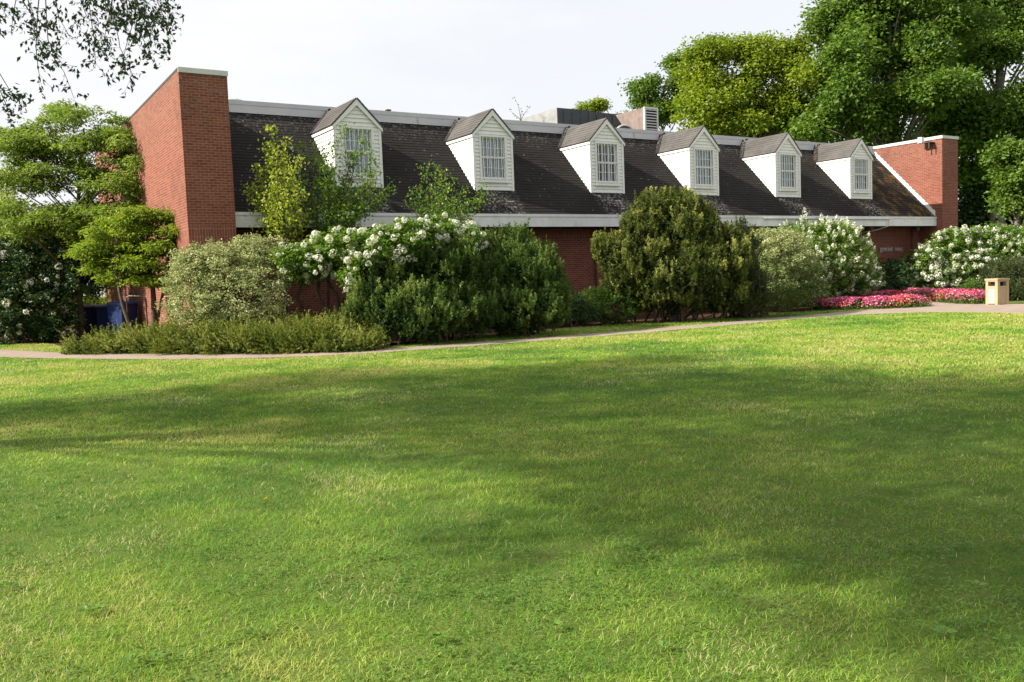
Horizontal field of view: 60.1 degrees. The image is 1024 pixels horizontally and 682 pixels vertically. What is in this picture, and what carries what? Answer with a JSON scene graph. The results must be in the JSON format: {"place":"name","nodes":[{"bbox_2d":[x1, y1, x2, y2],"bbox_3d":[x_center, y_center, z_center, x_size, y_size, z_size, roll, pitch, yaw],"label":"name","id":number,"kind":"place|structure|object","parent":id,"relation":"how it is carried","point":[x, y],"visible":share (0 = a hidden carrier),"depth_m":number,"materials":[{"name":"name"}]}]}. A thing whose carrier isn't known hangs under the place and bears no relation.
{"place":"outdoors","nodes":[
{"label":"outdoors","id":0,"kind":"place"},
{"bbox_2d":[0,273,1023,681],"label":"lawn","id":1,"kind":"structure","parent":0,"point":[344,657],"depth_m":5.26,"materials":[{"name":"plant"}]},
{"bbox_2d":[1,326,88,346],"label":"mulch bed","id":2,"kind":"object","parent":1,"relation":"on","point":[58,343],"visible":0.17,"depth_m":29.26,"materials":[{"name":"brown soil"}]},
{"bbox_2d":[0,186,110,333],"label":"thicket shrub","id":3,"kind":"object","parent":2,"relation":"on","point":[3,199],"visible":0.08,"depth_m":32.20,"materials":[{"name":"green plant"}]},
{"bbox_2d":[0,232,113,344],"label":"flowering shrub","id":4,"kind":"object","parent":2,"relation":"on","point":[37,326],"visible":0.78,"depth_m":27.69,"materials":[{"name":"green plant"}]},
{"bbox_2d":[0,98,146,340],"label":"dogwood tree","id":5,"kind":"object","parent":2,"relation":"on","point":[33,142],"visible":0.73,"depth_m":27.43,"materials":[{"name":"green plant"}]},
{"bbox_2d":[74,304,94,338],"bbox_3d":[-14.163,-0.643,29.512,0.640,1.138,0.780,-6,6,-43],"label":"recycling bin","id":6,"kind":"object","parent":2,"relation":"on","point":[88,308],"visible":0.3,"depth_m":29.26,"materials":[{"name":"blue plastic"}]},
{"bbox_2d":[92,304,110,335],"bbox_3d":[-13.484,-0.655,29.311,0.640,1.138,0.780,-5,5,-38],"label":"recycling bin","id":7,"kind":"object","parent":2,"relation":"on","point":[100,314],"visible":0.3,"depth_m":28.98,"materials":[{"name":"blue plastic"}]},
{"bbox_2d":[106,301,137,335],"bbox_3d":[-12.395,-0.657,28.206,0.780,1.218,0.640,0,5,29],"label":"recycling bin","id":8,"kind":"object","parent":2,"relation":"on","point":[115,311],"visible":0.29,"depth_m":27.99,"materials":[{"name":"blue plastic"}]},
{"bbox_2d":[125,295,147,330],"bbox_3d":[-10.390,-0.569,24.547,1.034,1.417,0.061,1,5,36],"label":"handrail","id":9,"kind":"object","parent":2,"relation":"on","point":[145,305],"visible":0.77,"depth_m":24.33,"materials":[{"name":"metal"}]},
{"bbox_2d":[0,0,184,127],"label":"elm tree","id":10,"kind":"object","parent":1,"relation":"on","point":[124,23],"visible":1,"depth_m":10.09,"materials":[{"name":"green plant"}]},
{"bbox_2d":[106,303,852,353],"bbox_3d":[2.943,-0.624,28.074,30.700,0.001,7.550,-5,5,-32],"label":"mulch bed","id":11,"kind":"object","parent":1,"relation":"on","point":[641,318],"visible":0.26,"depth_m":28.00,"materials":[{"name":"brown soil"}]},
{"bbox_2d":[58,204,178,332],"bbox_3d":[-9.996,-1.703,23.611,4.084,3.836,2.385,-2,4,2],"label":"dogwood tree","id":12,"kind":"object","parent":11,"relation":"on","point":[137,263],"visible":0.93,"depth_m":23.21,"materials":[{"name":"green plant"}]},
{"bbox_2d":[56,306,390,355],"bbox_3d":[-7.015,-0.152,21.112,9.190,1.259,3.030,-1,4,15],"label":"spreading juniper","id":13,"kind":"object","parent":11,"relation":"on","point":[309,335],"visible":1,"depth_m":20.26,"materials":[{"name":"green plant"}]},
{"bbox_2d":[154,232,297,329],"bbox_3d":[-7.015,-1.222,21.750,3.456,2.897,2.586,-2,4,4],"label":"variegated shrub","id":14,"kind":"object","parent":11,"relation":"on","point":[203,295],"visible":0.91,"depth_m":21.48,"materials":[{"name":"green plant"}]},
{"bbox_2d":[241,124,313,327],"bbox_3d":[-5.888,-2.698,22.791,1.398,5.575,2.227,-8,7,-54],"label":"birch tree","id":15,"kind":"object","parent":11,"relation":"on","point":[276,212],"visible":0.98,"depth_m":22.50,"materials":[{"name":"green plant"}]},
{"bbox_2d":[286,121,399,316],"bbox_3d":[-4.586,-2.849,23.365,3.170,5.703,2.108,0,5,31],"label":"crabapple tree","id":16,"kind":"object","parent":11,"relation":"on","point":[343,210],"visible":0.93,"depth_m":23.04,"materials":[{"name":"green plant"}]},
{"bbox_2d":[267,211,489,319],"bbox_3d":[-3.143,-1.503,21.625,5.654,3.182,3.094,-3,4,-12],"label":"panicle hydrangea","id":17,"kind":"object","parent":11,"relation":"on","point":[304,262],"visible":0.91,"depth_m":21.16,"materials":[{"name":"white plant"}]},
{"bbox_2d":[341,231,506,345],"bbox_3d":[-2.087,-1.286,21.463,3.896,2.760,3.391,-1,4,17],"label":"mugo pine","id":18,"kind":"object","parent":11,"relation":"on","point":[430,297],"visible":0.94,"depth_m":20.81,"materials":[{"name":"green plant"}]},
{"bbox_2d":[401,155,493,225],"bbox_3d":[-1.832,-2.574,23.731,2.140,4.887,3.159,-5,5,-32],"label":"sapling tree","id":19,"kind":"object","parent":11,"relation":"on","point":[437,210],"visible":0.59,"depth_m":23.43,"materials":[{"name":"green plant"}]},
{"bbox_2d":[559,292,604,326],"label":"shrub","id":20,"kind":"object","parent":11,"relation":"on","point":[581,317],"visible":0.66,"depth_m":25.54,"materials":[{"name":"green plant"}]},
{"bbox_2d":[578,285,650,324],"bbox_3d":[3.079,-1.153,26.162,2.293,1.374,2.147,-2,4,2],"label":"shrub","id":21,"kind":"object","parent":11,"relation":"on","point":[595,297],"visible":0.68,"depth_m":25.80,"materials":[{"name":"green plant"}]},
{"bbox_2d":[590,184,757,322],"bbox_3d":[4.762,-2.617,26.106,4.926,4.188,3.949,-5,5,-32],"label":"mugo pine","id":22,"kind":"object","parent":11,"relation":"on","point":[669,250],"visible":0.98,"depth_m":25.47,"materials":[{"name":"green plant"}]},
{"bbox_2d":[753,225,836,311],"bbox_3d":[9.092,-2.474,30.165,3.518,2.981,2.831,-5,5,-32],"label":"variegated shrub","id":23,"kind":"object","parent":11,"relation":"on","point":[780,242],"visible":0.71,"depth_m":29.75,"materials":[{"name":"green plant"}]},
{"bbox_2d":[775,208,886,298],"bbox_3d":[11.920,-3.151,32.914,4.502,3.722,3.279,-3,4,-16],"label":"panicle hydrangea","id":24,"kind":"object","parent":11,"relation":"on","point":[848,279],"visible":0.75,"depth_m":32.42,"materials":[{"name":"white plant"}]},
{"bbox_2d":[803,293,936,309],"bbox_3d":[12.204,-1.337,30.059,4.373,0.476,2.334,-2,4,9],"label":"flower bed","id":25,"kind":"object","parent":11,"relation":"on","point":[904,300],"visible":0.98,"depth_m":29.65,"materials":[{"name":"pink plant"}]},
{"bbox_2d":[861,289,903,296],"bbox_3d":[14.518,-1.753,34.396,1.621,0.511,2.136,-5,5,-32],"label":"flower bed","id":26,"kind":"object","parent":11,"relation":"on","point":[886,292],"visible":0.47,"depth_m":34.07,"materials":[{"name":"pink plant"}]},
{"bbox_2d":[0,197,963,304],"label":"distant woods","id":27,"kind":"object","parent":1,"relation":"on","point":[97,287],"visible":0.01,"depth_m":107.89,"materials":[{"name":"green plant"}]},
{"bbox_2d":[0,387,1023,681],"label":"clover","id":28,"kind":"object","parent":1,"relation":"on","point":[556,621],"visible":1,"depth_m":4.38,"materials":[{"name":"green plant"}]},
{"bbox_2d":[509,97,530,120],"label":"sapling","id":29,"kind":"object","parent":1,"relation":"on","point":[520,118],"visible":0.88,"depth_m":35.99,"materials":[{"name":"brown plant"}]},
{"bbox_2d":[472,216,575,336],"bbox_3d":[0.051,-1.673,22.694,3.092,3.150,3.366,-1,4,14],"label":"mugo pine","id":30,"kind":"object","parent":1,"relation":"on","point":[521,274],"visible":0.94,"depth_m":22.08,"materials":[{"name":"green plant"}]},
{"bbox_2d":[95,67,958,334],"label":"brick hall","id":31,"kind":"structure","parent":1,"relation":"on","point":[569,189],"depth_m":28.82,"materials":[{"name":"brick"}]},
{"bbox_2d":[518,108,621,127],"bbox_3d":[2.659,-8.869,38.153,4.172,1.436,3.520,-5,5,-32],"label":"equipment screen","id":32,"kind":"object","parent":31,"relation":"on","point":[567,116],"visible":0.35,"depth_m":36.19,"materials":[{"name":"grey metal"}]},
{"bbox_2d":[616,124,632,128],"bbox_3d":[4.168,-8.531,36.614,1.150,0.574,1.755,-5,5,-32],"label":"round duct","id":33,"kind":"object","parent":31,"relation":"on","point":[625,126],"visible":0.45,"depth_m":35.88,"materials":[{"name":"metal"}]},
{"bbox_2d":[616,107,658,130],"bbox_3d":[5.221,-9.114,38.608,0.763,1.665,2.650,-5,5,-32],"label":"louvred roof vent","id":34,"kind":"object","parent":31,"relation":"on","point":[644,118],"visible":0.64,"depth_m":37.64,"materials":[{"name":"metal"}]},
{"bbox_2d":[572,95,629,114],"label":"maple tree","id":35,"kind":"object","parent":1,"relation":"on","point":[601,105],"visible":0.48,"depth_m":79.44,"materials":[{"name":"green plant"}]},
{"bbox_2d":[617,32,729,131],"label":"maple tree","id":36,"kind":"object","parent":1,"relation":"on","point":[642,92],"visible":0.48,"depth_m":67.33,"materials":[{"name":"green plant"}]},
{"bbox_2d":[713,212,773,318],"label":"mugo pine","id":37,"kind":"object","parent":1,"relation":"on","point":[757,277],"visible":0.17,"depth_m":26.92,"materials":[{"name":"green plant"}]},
{"bbox_2d":[663,23,846,137],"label":"maple tree","id":38,"kind":"object","parent":1,"relation":"on","point":[721,100],"visible":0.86,"depth_m":58.39,"materials":[{"name":"green plant"}]},
{"bbox_2d":[706,285,812,317],"bbox_3d":[7.513,-1.193,27.068,3.313,0.986,1.773,-3,4,-5],"label":"shrub","id":39,"kind":"object","parent":1,"relation":"on","point":[768,297],"visible":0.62,"depth_m":26.74,"materials":[{"name":"green plant"}]},
{"bbox_2d":[774,0,1008,160],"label":"maple tree","id":40,"kind":"object","parent":1,"relation":"on","point":[901,52],"visible":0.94,"depth_m":54.14,"materials":[{"name":"green plant"}]},
{"bbox_2d":[915,0,1023,240],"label":"maple tree","id":41,"kind":"object","parent":1,"relation":"on","point":[1003,108],"visible":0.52,"depth_m":57.80,"materials":[{"name":"green plant"}]},
{"bbox_2d":[958,159,1022,273],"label":"understory tree","id":42,"kind":"object","parent":1,"relation":"on","point":[971,209],"visible":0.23,"depth_m":60.65,"materials":[{"name":"green plant"}]},
{"bbox_2d":[977,131,1023,252],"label":"maple tree","id":43,"kind":"object","parent":1,"relation":"on","point":[1005,158],"visible":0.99,"depth_m":45.87,"materials":[{"name":"green plant"}]},
{"label":"mulch bed","id":44,"kind":"structure","parent":1,"relation":"on","visible":0},
{"bbox_2d":[858,251,929,296],"bbox_3d":[16.160,-2.770,37.278,2.300,2.022,4.326,1,5,40],"label":"shrub","id":45,"kind":"object","parent":44,"relation":"on","point":[901,276],"visible":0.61,"depth_m":36.45,"materials":[{"name":"green plant"}]},
{"bbox_2d":[896,287,985,303],"bbox_3d":[16.225,-1.762,33.483,1.837,0.532,7.791,-2,4,3],"label":"flower bed","id":46,"kind":"object","parent":44,"relation":"on","point":[959,295],"visible":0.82,"depth_m":31.81,"materials":[{"name":"pink plant"}]},
{"bbox_2d":[903,224,1017,288],"bbox_3d":[18.866,-3.381,37.248,4.800,3.039,2.849,-2,4,1],"label":"mophead hydrangea","id":47,"kind":"object","parent":44,"relation":"on","point":[965,251],"visible":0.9,"depth_m":36.69,"materials":[{"name":"white plant"}]},
{"bbox_2d":[956,275,988,295],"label":"shrub","id":48,"kind":"object","parent":44,"relation":"on","point":[971,284],"visible":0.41,"depth_m":33.70,"materials":[{"name":"green plant"}]},
{"bbox_2d":[969,221,1023,259],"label":"panicle hydrangea","id":49,"kind":"object","parent":44,"relation":"on","point":[1010,230],"visible":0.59,"depth_m":37.01,"materials":[{"name":"green plant"}]},
{"bbox_2d":[978,251,1023,300],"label":"shrub","id":50,"kind":"object","parent":44,"relation":"on","point":[1012,268],"visible":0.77,"depth_m":32.22,"materials":[{"name":"green plant"}]},
{"bbox_2d":[0,301,1023,358],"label":"path","id":51,"kind":"structure","parent":0,"point":[971,308],"depth_m":22.42,"materials":[{"name":"concrete"}]},
{"bbox_2d":[985,278,1009,304],"bbox_3d":[16.048,-1.635,29.275,0.520,0.870,0.520,-3,4,-18],"label":"litter bin","id":52,"kind":"object","parent":51,"relation":"on","point":[997,291],"visible":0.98,"depth_m":29.10,"materials":[{"name":"beige plastic"}]},
{"bbox_2d":[988,289,994,302],"bbox_3d":[15.829,-1.482,29.212,0.015,0.470,0.260,-3,4,-18],"label":"door","id":53,"kind":"structure","parent":52,"relation":"in","point":[991,292],"depth_m":29.21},
{"bbox_2d":[0,0,1023,296],"label":"sky","id":54,"kind":"structure","parent":0,"point":[465,58],"materials":[{"name":"white"}]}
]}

